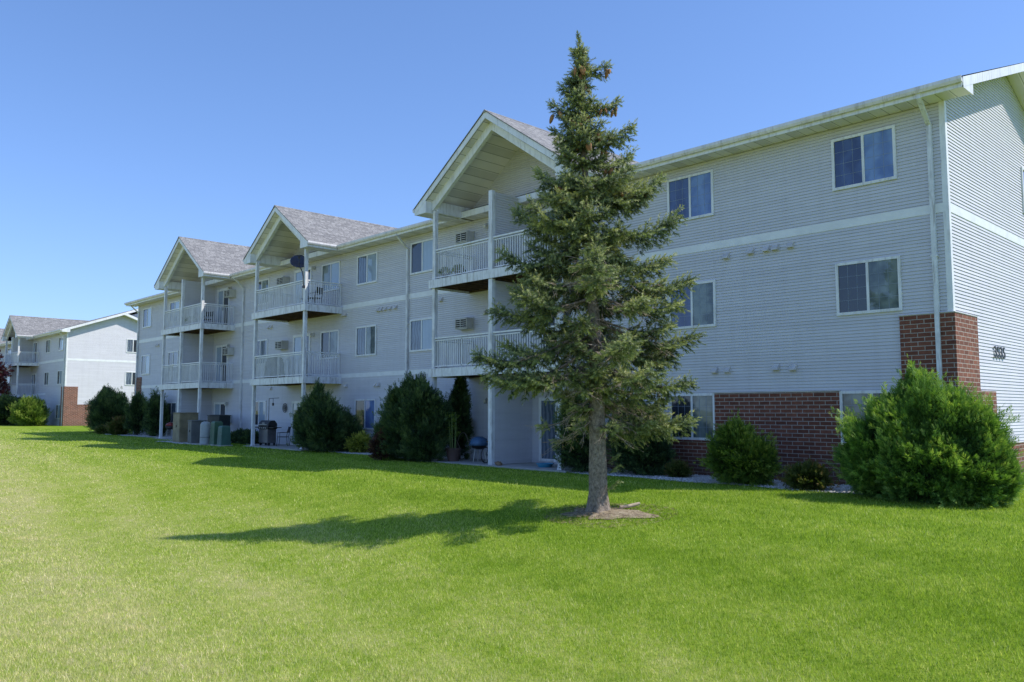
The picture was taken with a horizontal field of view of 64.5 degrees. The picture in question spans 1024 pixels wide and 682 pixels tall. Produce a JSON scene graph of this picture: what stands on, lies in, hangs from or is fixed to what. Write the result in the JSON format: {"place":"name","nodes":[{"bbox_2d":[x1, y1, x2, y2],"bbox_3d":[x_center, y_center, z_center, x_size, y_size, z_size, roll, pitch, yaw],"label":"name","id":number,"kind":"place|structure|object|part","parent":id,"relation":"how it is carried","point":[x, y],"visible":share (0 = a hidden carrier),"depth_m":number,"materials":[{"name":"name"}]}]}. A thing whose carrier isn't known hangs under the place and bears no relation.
{"place":"outdoors","nodes":[
{"label":"outdoors","id":0,"kind":"place"},
{"bbox_2d":[451,264,465,275],"bbox_3d":[-1.905,-2.506,28.927,0.560,0.516,0.560,5,-7,-44],"label":"flower pot","id":1,"kind":"object","parent":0,"point":[457,269],"visible":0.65,"depth_m":28.81,"materials":[{"name":"brown ceramic"}]},
{"bbox_2d":[0,425,1023,681],"bbox_3d":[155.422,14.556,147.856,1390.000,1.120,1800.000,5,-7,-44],"label":"lawn","id":2,"kind":"structure","parent":0,"point":[188,485],"depth_m":11.58,"materials":[{"name":"green plant"}]},
{"bbox_2d":[0,350,14,396],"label":"plum tree","id":3,"kind":"object","parent":2,"relation":"on","point":[4,373],"visible":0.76,"depth_m":82.18,"materials":[{"name":"red plant"}]},
{"bbox_2d":[0,392,24,424],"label":"arborvitae","id":4,"kind":"object","parent":2,"relation":"on","point":[5,402],"visible":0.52,"depth_m":77.44,"materials":[{"name":"green plant"}]},
{"bbox_2d":[5,394,53,425],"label":"arborvitae","id":5,"kind":"object","parent":2,"relation":"on","point":[30,411],"visible":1,"depth_m":74.83,"materials":[{"name":"green plant"}]},
{"bbox_2d":[0,309,137,425],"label":"apartment building","id":6,"kind":"structure","parent":2,"relation":"on","point":[64,369],"depth_m":78.64,"materials":[{"name":"plastic"}]},
{"bbox_2d":[31,373,35,394],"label":"patio door","id":7,"kind":"structure","parent":6,"relation":"in","point":[33,379],"depth_m":83.27,"materials":[{"name":"white glass"}]},
{"bbox_2d":[32,342,37,362],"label":"patio door","id":8,"kind":"structure","parent":6,"relation":"in","point":[35,344],"depth_m":83.45,"materials":[{"name":"white glass"}]},
{"bbox_2d":[44,372,48,385],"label":"window","id":9,"kind":"structure","parent":6,"relation":"in","point":[46,374],"depth_m":79.83,"materials":[{"name":"white glass"}]},
{"bbox_2d":[45,339,50,352],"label":"window","id":10,"kind":"structure","parent":6,"relation":"in","point":[48,342],"depth_m":80.06,"materials":[{"name":"white glass"}]},
{"bbox_2d":[55,405,59,418],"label":"window","id":11,"kind":"structure","parent":6,"relation":"in","point":[57,411],"depth_m":76.47,"materials":[{"name":"white glass"}]},
{"bbox_2d":[57,370,62,384],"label":"window","id":12,"kind":"structure","parent":6,"relation":"in","point":[59,373],"depth_m":76.60,"materials":[{"name":"clear glass"}]},
{"bbox_2d":[58,336,63,350],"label":"window","id":13,"kind":"structure","parent":6,"relation":"in","point":[61,339],"depth_m":76.89,"materials":[{"name":"clear glass"}]},
{"bbox_2d":[125,372,135,384],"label":"window","id":14,"kind":"structure","parent":6,"relation":"in","point":[129,376],"depth_m":79.32,"materials":[{"name":"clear glass"}]},
{"bbox_2d":[126,339,136,352],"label":"window","id":15,"kind":"structure","parent":6,"relation":"in","point":[131,345],"depth_m":79.61,"materials":[{"name":"clear glass"}]},
{"bbox_2d":[94,424,107,433],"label":"spirea bush","id":16,"kind":"object","parent":2,"relation":"on","point":[101,429],"visible":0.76,"depth_m":55.48,"materials":[{"name":"green plant"}]},
{"bbox_2d":[80,383,129,430],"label":"arborvitae","id":17,"kind":"object","parent":2,"relation":"on","point":[107,403],"visible":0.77,"depth_m":57.72,"materials":[{"name":"green plant"}]},
{"bbox_2d":[105,415,129,434],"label":"spirea bush","id":18,"kind":"object","parent":2,"relation":"on","point":[114,426],"visible":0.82,"depth_m":53.76,"materials":[{"name":"green plant"}]},
{"bbox_2d":[123,390,146,434],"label":"arborvitae","id":19,"kind":"object","parent":2,"relation":"on","point":[134,416],"visible":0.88,"depth_m":52.87,"materials":[{"name":"green plant"}]},
{"bbox_2d":[140,387,170,435],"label":"arborvitae","id":20,"kind":"object","parent":2,"relation":"on","point":[151,422],"visible":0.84,"depth_m":50.56,"materials":[{"name":"green plant"}]},
{"bbox_2d":[172,412,197,442],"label":"utility cabinet","id":21,"kind":"object","parent":2,"relation":"on","point":[180,427],"visible":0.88,"depth_m":42.30,"materials":[{"name":"metal"}]},
{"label":"door","id":22,"kind":"part","parent":21,"relation":"part of","materials":[{"name":"beige metal"}]},
{"bbox_2d":[187,420,206,443],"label":"utility cabinet","id":23,"kind":"object","parent":2,"relation":"on","point":[193,431],"visible":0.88,"depth_m":41.10,"materials":[{"name":"metal"}]},
{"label":"door","id":24,"kind":"part","parent":23,"relation":"part of","materials":[{"name":"beige metal"}]},
{"bbox_2d":[196,421,210,444],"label":"utility pedestal","id":25,"kind":"object","parent":2,"relation":"on","point":[205,426],"visible":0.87,"depth_m":40.11,"materials":[{"name":"metal"}]},
{"bbox_2d":[207,421,222,445],"bbox_3d":[-14.546,4.568,39.941,0.620,1.230,0.640,5,-7,-44],"label":"utility pedestal","id":26,"kind":"object","parent":2,"relation":"on","point":[215,425],"visible":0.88,"depth_m":39.73,"materials":[{"name":"metal"}]},
{"bbox_2d":[207,415,230,425],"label":"utility cabinet","id":27,"kind":"object","parent":2,"relation":"on","point":[225,419],"visible":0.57,"depth_m":43.19,"materials":[{"name":"metal"}]},
{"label":"door","id":28,"kind":"part","parent":27,"relation":"part of","materials":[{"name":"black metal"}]},
{"bbox_2d":[215,426,232,445],"bbox_3d":[-13.959,4.620,39.321,0.620,1.030,0.620,5,-7,-44],"label":"utility pedestal","id":29,"kind":"object","parent":2,"relation":"on","point":[224,437],"visible":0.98,"depth_m":39.15,"materials":[{"name":"metal"}]},
{"bbox_2d":[231,427,263,443],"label":"boxwood hedge","id":30,"kind":"object","parent":2,"relation":"on","point":[242,435],"visible":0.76,"depth_m":41.55,"materials":[{"name":"green plant"}]},
{"bbox_2d":[245,444,327,450],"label":"patio","id":31,"kind":"structure","parent":2,"relation":"on","point":[286,447],"depth_m":38.15,"materials":[{"name":"concrete"}]},
{"bbox_2d":[255,420,281,445],"bbox_3d":[-11.856,4.444,39.265,1.600,1.200,0.596,-4,-6,38],"label":"gas grill","id":32,"kind":"object","parent":31,"relation":"on","point":[267,432],"visible":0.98,"depth_m":39.07,"materials":[{"name":"metal"}]},
{"bbox_2d":[259,430,267,441],"bbox_3d":[-11.992,4.589,39.080,0.690,0.560,0.015,-4,-6,38],"label":"door","id":33,"kind":"structure","parent":32,"relation":"in","point":[263,434],"depth_m":39.07,"materials":[{"name":"metal"}]},
{"bbox_2d":[276,426,290,445],"bbox_3d":[-10.900,4.542,38.764,0.588,0.924,0.545,0,-5,-4],"label":"patio chair","id":34,"kind":"object","parent":31,"relation":"on","point":[288,431],"visible":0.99,"depth_m":38.66,"materials":[{"name":"black metal"}]},
{"bbox_2d":[286,377,348,452],"bbox_3d":[-8.295,3.204,34.840,2.503,3.345,3.406,5,-7,-44],"label":"arborvitae","id":35,"kind":"object","parent":2,"relation":"on","point":[318,417],"visible":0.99,"depth_m":34.17,"materials":[{"name":"green plant"}]},
{"bbox_2d":[336,405,366,451],"bbox_3d":[-7.127,3.796,34.848,1.671,2.188,2.398,5,-7,-44],"label":"yew shrub","id":36,"kind":"object","parent":2,"relation":"on","point":[351,423],"visible":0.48,"depth_m":34.35,"materials":[{"name":"green plant"}]},
{"bbox_2d":[343,430,370,452],"bbox_3d":[-6.375,4.233,33.995,1.507,1.066,1.353,-1,-5,9],"label":"golden shrub","id":37,"kind":"object","parent":2,"relation":"on","point":[355,443],"visible":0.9,"depth_m":33.69,"materials":[{"name":"green plant"}]},
{"bbox_2d":[366,427,392,459],"bbox_3d":[-4.815,3.737,29.384,0.970,1.279,1.011,5,-7,-44],"label":"barberry bush","id":38,"kind":"object","parent":2,"relation":"on","point":[373,449],"visible":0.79,"depth_m":29.23,"materials":[{"name":"red plant"}]},
{"bbox_2d":[363,370,453,462],"bbox_3d":[-3.756,2.787,29.559,2.555,3.444,4.219,5,-7,-44],"label":"arborvitae","id":39,"kind":"object","parent":2,"relation":"on","point":[414,418],"visible":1,"depth_m":28.63,"materials":[{"name":"green plant"}]},
{"bbox_2d":[445,376,473,459],"bbox_3d":[-1.969,2.694,29.776,1.348,3.380,1.157,-3,-6,33],"label":"arborvitae","id":40,"kind":"object","parent":2,"relation":"on","point":[459,396],"visible":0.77,"depth_m":29.53,"materials":[{"name":"green plant"}]},
{"bbox_2d":[106,434,860,493],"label":"gravel","id":41,"kind":"structure","parent":2,"relation":"on","point":[696,478],"depth_m":21.90,"materials":[{"name":"grey gravel"}]},
{"bbox_2d":[420,458,610,472],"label":"patio","id":42,"kind":"structure","parent":2,"relation":"on","point":[525,466],"depth_m":26.36,"materials":[{"name":"concrete"}]},
{"bbox_2d":[445,411,460,460],"bbox_3d":[-2.055,3.338,28.667,0.628,1.798,0.621,5,-7,-44],"label":"potted plant","id":43,"kind":"object","parent":42,"relation":"on","point":[453,454],"visible":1,"depth_m":28.55,"materials":[{"name":"green plant"}]},
{"bbox_2d":[438,432,470,460],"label":"wire hoops","id":44,"kind":"object","parent":42,"relation":"on","point":[459,446],"visible":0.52,"depth_m":28.80,"materials":[{"name":"green metal"}]},
{"bbox_2d":[469,436,487,461],"bbox_3d":[-1.155,3.790,28.489,0.720,0.873,0.720,5,-7,-44],"label":"kettle grill","id":45,"kind":"object","parent":42,"relation":"on","point":[479,442],"visible":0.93,"depth_m":28.27,"materials":[{"name":"blue metal"}]},
{"bbox_2d":[481,441,487,462],"bbox_3d":[-0.638,3.740,27.878,0.484,0.878,1.394,-4,-6,36],"label":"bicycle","id":46,"kind":"object","parent":42,"relation":"on","point":[485,454],"visible":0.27,"depth_m":27.46,"materials":[{"name":"black metal"}]},
{"bbox_2d":[536,463,553,466],"bbox_3d":[1.045,3.926,25.659,0.564,0.120,0.570,5,-7,-44],"label":"tub","id":47,"kind":"object","parent":42,"relation":"on","point":[544,464],"visible":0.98,"depth_m":25.48,"materials":[{"name":"blue plastic"}]},
{"bbox_2d":[124,62,1023,484],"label":"apartment building","id":48,"kind":"structure","parent":2,"relation":"on","point":[840,258],"depth_m":23.03,"materials":[{"name":"plastic"}]},
{"bbox_2d":[141,354,149,374],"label":"window","id":49,"kind":"structure","parent":48,"relation":"in","point":[145,359],"depth_m":54.88,"materials":[{"name":"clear glass"}]},
{"bbox_2d":[142,307,151,327],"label":"window","id":50,"kind":"structure","parent":48,"relation":"in","point":[147,312],"depth_m":55.15,"materials":[{"name":"clear glass"}]},
{"bbox_2d":[166,402,176,421],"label":"window","id":51,"kind":"structure","parent":48,"relation":"in","point":[172,408],"depth_m":51.14,"materials":[{"name":"clear glass"}]},
{"bbox_2d":[167,351,178,372],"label":"window","id":52,"kind":"structure","parent":48,"relation":"in","point":[173,356],"depth_m":51.46,"materials":[{"name":"clear glass"}]},
{"bbox_2d":[169,300,179,320],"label":"window","id":53,"kind":"structure","parent":48,"relation":"in","point":[175,304],"depth_m":51.73,"materials":[{"name":"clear glass"}]},
{"bbox_2d":[204,311,213,323],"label":"patio chair","id":54,"kind":"object","parent":48,"relation":"on","point":[210,315],"visible":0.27,"depth_m":46.29,"materials":[{"name":"black metal"}]},
{"bbox_2d":[214,402,226,414],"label":"patio door","id":55,"kind":"structure","parent":48,"relation":"in","point":[219,408],"depth_m":46.04,"materials":[{"name":"white glass"}]},
{"bbox_2d":[215,344,227,382],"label":"patio door","id":56,"kind":"structure","parent":48,"relation":"in","point":[220,358],"depth_m":46.37,"materials":[{"name":"white glass"}]},
{"bbox_2d":[217,287,229,324],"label":"patio door","id":57,"kind":"structure","parent":48,"relation":"in","point":[223,314],"depth_m":46.58,"materials":[{"name":"white glass"}]},
{"bbox_2d":[251,401,266,425],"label":"window","id":58,"kind":"structure","parent":48,"relation":"in","point":[261,406],"depth_m":42.56,"materials":[{"name":"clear glass"}]},
{"bbox_2d":[252,339,267,364],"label":"window","id":59,"kind":"structure","parent":48,"relation":"in","point":[262,345],"depth_m":42.79,"materials":[{"name":"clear glass"}]},
{"bbox_2d":[254,278,269,304],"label":"window","id":60,"kind":"structure","parent":48,"relation":"in","point":[264,283],"depth_m":43.03,"materials":[{"name":"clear glass"}]},
{"bbox_2d":[264,357,284,377],"bbox_3d":[-11.454,1.288,39.159,0.637,1.080,1.390,5,-7,-44],"label":"patio chair","id":61,"kind":"object","parent":48,"relation":"on","point":[269,365],"visible":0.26,"depth_m":38.79,"materials":[{"name":"white plastic"}]},
{"bbox_2d":[291,401,300,444],"bbox_3d":[-10.325,4.006,39.506,0.062,2.160,1.650,5,-7,-44],"label":"patio door","id":62,"kind":"structure","parent":48,"relation":"in","point":[294,403],"depth_m":39.98,"materials":[{"name":"clear glass"}]},
{"bbox_2d":[290,255,308,287],"bbox_3d":[-9.521,-3.130,36.411,0.700,1.562,0.680,-4,-6,37],"label":"satellite dish","id":63,"kind":"object","parent":48,"relation":"attached to","point":[297,261],"visible":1,"depth_m":36.46,"materials":[{"name":"black metal"}]},
{"bbox_2d":[292,333,310,376],"bbox_3d":[-10.325,0.773,39.779,0.062,2.190,1.650,5,-7,-44],"label":"patio door","id":64,"kind":"structure","parent":48,"relation":"in","point":[297,339],"depth_m":39.92,"materials":[{"name":"clear glass"}]},
{"bbox_2d":[294,267,311,304],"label":"patio door","id":65,"kind":"structure","parent":48,"relation":"in","point":[298,276],"depth_m":40.23,"materials":[{"name":"clear glass"}]},
{"bbox_2d":[308,287,322,301],"bbox_3d":[-9.039,-2.003,37.270,0.588,0.924,0.545,-2,-5,26],"label":"patio chair","id":66,"kind":"object","parent":48,"relation":"on","point":[320,288],"visible":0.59,"depth_m":37.22,"materials":[{"name":"black metal"}]},
{"bbox_2d":[320,329,338,359],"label":"window","id":67,"kind":"structure","parent":48,"relation":"in","point":[329,340],"depth_m":37.92,"materials":[{"name":"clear glass"}]},
{"bbox_2d":[321,261,340,292],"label":"window","id":68,"kind":"structure","parent":48,"relation":"in","point":[331,272],"depth_m":38.17,"materials":[{"name":"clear glass"}]},
{"bbox_2d":[354,399,375,429],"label":"window","id":69,"kind":"structure","parent":48,"relation":"in","point":[367,405],"depth_m":35.39,"materials":[{"name":"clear glass"}]},
{"bbox_2d":[355,324,376,356],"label":"window","id":70,"kind":"structure","parent":48,"relation":"in","point":[366,336],"depth_m":35.72,"materials":[{"name":"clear glass"}]},
{"bbox_2d":[356,251,377,285],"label":"window","id":71,"kind":"structure","parent":48,"relation":"in","point":[367,264],"depth_m":35.99,"materials":[{"name":"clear glass"}]},
{"bbox_2d":[409,317,431,351],"bbox_3d":[-3.657,-0.252,32.864,0.062,1.330,1.590,5,-7,-44],"label":"window","id":72,"kind":"structure","parent":48,"relation":"in","point":[420,339],"depth_m":32.90,"materials":[{"name":"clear glass"}]},
{"bbox_2d":[410,238,432,274],"bbox_3d":[-3.657,-3.446,33.134,0.062,1.340,1.590,5,-7,-44],"label":"window","id":73,"kind":"structure","parent":48,"relation":"in","point":[421,252],"depth_m":33.18,"materials":[{"name":"clear glass"}]},
{"bbox_2d":[438,267,451,277],"bbox_3d":[-2.437,-2.461,29.456,0.533,0.514,0.546,5,-7,-44],"label":"flower pot","id":74,"kind":"object","parent":48,"relation":"on","point":[445,271],"visible":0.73,"depth_m":29.35,"materials":[{"name":"brown ceramic"}]},
{"bbox_2d":[539,397,566,462],"bbox_3d":[1.489,2.966,27.173,0.085,2.160,1.630,5,-7,-44],"label":"patio door","id":75,"kind":"structure","parent":48,"relation":"in","point":[546,412],"depth_m":27.50,"materials":[{"name":"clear glass"}]},
{"bbox_2d":[538,208,569,250],"bbox_3d":[1.489,-3.491,27.718,0.085,2.220,1.630,5,-7,-44],"label":"patio door","id":76,"kind":"structure","parent":48,"relation":"in","point":[549,209],"depth_m":28.05,"materials":[{"name":"clear glass"}]},
{"bbox_2d":[538,301,574,361],"bbox_3d":[1.497,-0.267,27.454,0.062,2.190,1.630,5,-7,-44],"label":"patio door","id":77,"kind":"structure","parent":48,"relation":"in","point":[552,324],"depth_m":27.57,"materials":[{"name":"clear glass"}]},
{"bbox_2d":[667,169,713,221],"bbox_3d":[5.235,-4.228,23.863,0.062,1.340,1.590,5,-7,-44],"label":"window","id":78,"kind":"structure","parent":48,"relation":"in","point":[695,191],"depth_m":23.79,"materials":[{"name":"blue glass"}]},
{"bbox_2d":[669,393,714,439],"bbox_3d":[5.190,2.178,23.370,0.062,1.330,1.540,5,-7,-44],"label":"window","id":79,"kind":"structure","parent":48,"relation":"in","point":[702,404],"depth_m":23.25,"materials":[{"name":"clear glass"}]},
{"bbox_2d":[669,280,716,329],"bbox_3d":[5.235,-1.035,23.594,0.062,1.330,1.590,5,-7,-44],"label":"window","id":80,"kind":"structure","parent":48,"relation":"in","point":[701,305],"depth_m":23.43,"materials":[{"name":"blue glass"}]},
{"bbox_2d":[831,124,896,190],"bbox_3d":[8.745,-4.537,20.204,0.062,1.340,1.590,5,-7,-44],"label":"window","id":81,"kind":"structure","parent":48,"relation":"in","point":[867,157],"depth_m":20.17,"materials":[{"name":"blue glass"}]},
{"bbox_2d":[839,390,894,442],"bbox_3d":[8.745,1.865,19.664,0.062,1.330,1.590,5,-7,-44],"label":"window","id":82,"kind":"structure","parent":48,"relation":"in","point":[846,398],"depth_m":20.01,"materials":[{"name":"clear glass"}]},
{"bbox_2d":[835,255,902,315],"bbox_3d":[8.745,-1.343,19.934,0.062,1.330,1.590,5,-7,-44],"label":"window","id":83,"kind":"structure","parent":48,"relation":"in","point":[874,285],"depth_m":19.90,"materials":[{"name":"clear glass"}]},
{"bbox_2d":[1020,167,1023,212],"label":"window","id":84,"kind":"structure","parent":48,"relation":"in","point":[1022,168],"depth_m":23.06,"materials":[{"name":"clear glass"}]},
{"bbox_2d":[549,388,608,472],"bbox_3d":[2.054,2.647,24.477,1.842,2.758,2.220,5,-7,-44],"label":"juniper bush","id":85,"kind":"object","parent":2,"relation":"on","point":[577,458],"visible":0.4,"depth_m":24.05,"materials":[{"name":"green plant"}]},
{"bbox_2d":[561,508,659,518],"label":"bare soil","id":86,"kind":"structure","parent":2,"relation":"on","point":[622,511],"depth_m":15.05,"materials":[{"name":"soil"}]},
{"bbox_2d":[466,30,706,515],"bbox_3d":[1.573,-1.466,15.614,4.378,9.584,3.454,5,-7,-44],"label":"spruce tree","id":87,"kind":"object","parent":86,"relation":"on","point":[575,222],"visible":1,"depth_m":15.53,"materials":[{"name":"green plant"}]},
{"bbox_2d":[619,502,639,507],"bbox_3d":[2.269,3.162,15.615,0.425,0.112,0.072,1,-5,-17],"label":"log","id":88,"kind":"object","parent":86,"relation":"on","point":[630,505],"visible":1,"depth_m":15.59,"materials":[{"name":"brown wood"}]},
{"bbox_2d":[545,503,676,527],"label":"needle litter","id":89,"kind":"object","parent":2,"relation":"on","point":[556,512],"visible":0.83,"depth_m":15.19,"materials":[{"name":"brown plant"}]},
{"bbox_2d":[605,395,677,475],"bbox_3d":[3.682,2.643,23.387,1.883,2.626,2.438,5,-7,-44],"label":"juniper bush","id":90,"kind":"object","parent":2,"relation":"on","point":[654,457],"visible":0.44,"depth_m":22.80,"materials":[{"name":"green plant"}]},
{"bbox_2d":[663,455,694,477],"bbox_3d":[4.621,3.498,22.430,0.885,0.672,0.861,-1,-5,10],"label":"spirea bush","id":91,"kind":"object","parent":2,"relation":"on","point":[677,468],"visible":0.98,"depth_m":22.27,"materials":[{"name":"green plant"}]},
{"bbox_2d":[693,407,785,485],"bbox_3d":[5.793,2.699,20.527,2.081,2.055,2.391,2,-5,-26],"label":"globe cedar","id":92,"kind":"object","parent":2,"relation":"on","point":[740,450],"visible":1,"depth_m":20.09,"materials":[{"name":"green plant"}]},
{"bbox_2d":[775,456,839,491],"bbox_3d":[6.935,3.117,18.977,1.315,0.871,1.234,1,-5,-13],"label":"spirea bush","id":93,"kind":"object","parent":2,"relation":"on","point":[809,474],"visible":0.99,"depth_m":18.73,"materials":[{"name":"green plant"}]},
{"bbox_2d":[822,355,1023,507],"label":"arborvitae","id":94,"kind":"object","parent":2,"relation":"on","point":[916,436],"visible":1,"depth_m":16.06,"materials":[{"name":"green plant"}]},
{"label":"patio","id":95,"kind":"structure","parent":2,"relation":"on","visible":0},
{"bbox_2d":[165,422,172,437],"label":"kettle grill","id":96,"kind":"object","parent":95,"relation":"on","point":[169,426],"visible":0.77,"depth_m":47.56,"materials":[{"name":"red metal"}]},
{"bbox_2d":[0,0,1023,328],"label":"sky","id":97,"kind":"structure","parent":0,"point":[129,128],"materials":[{"name":"blue"}]}
]}

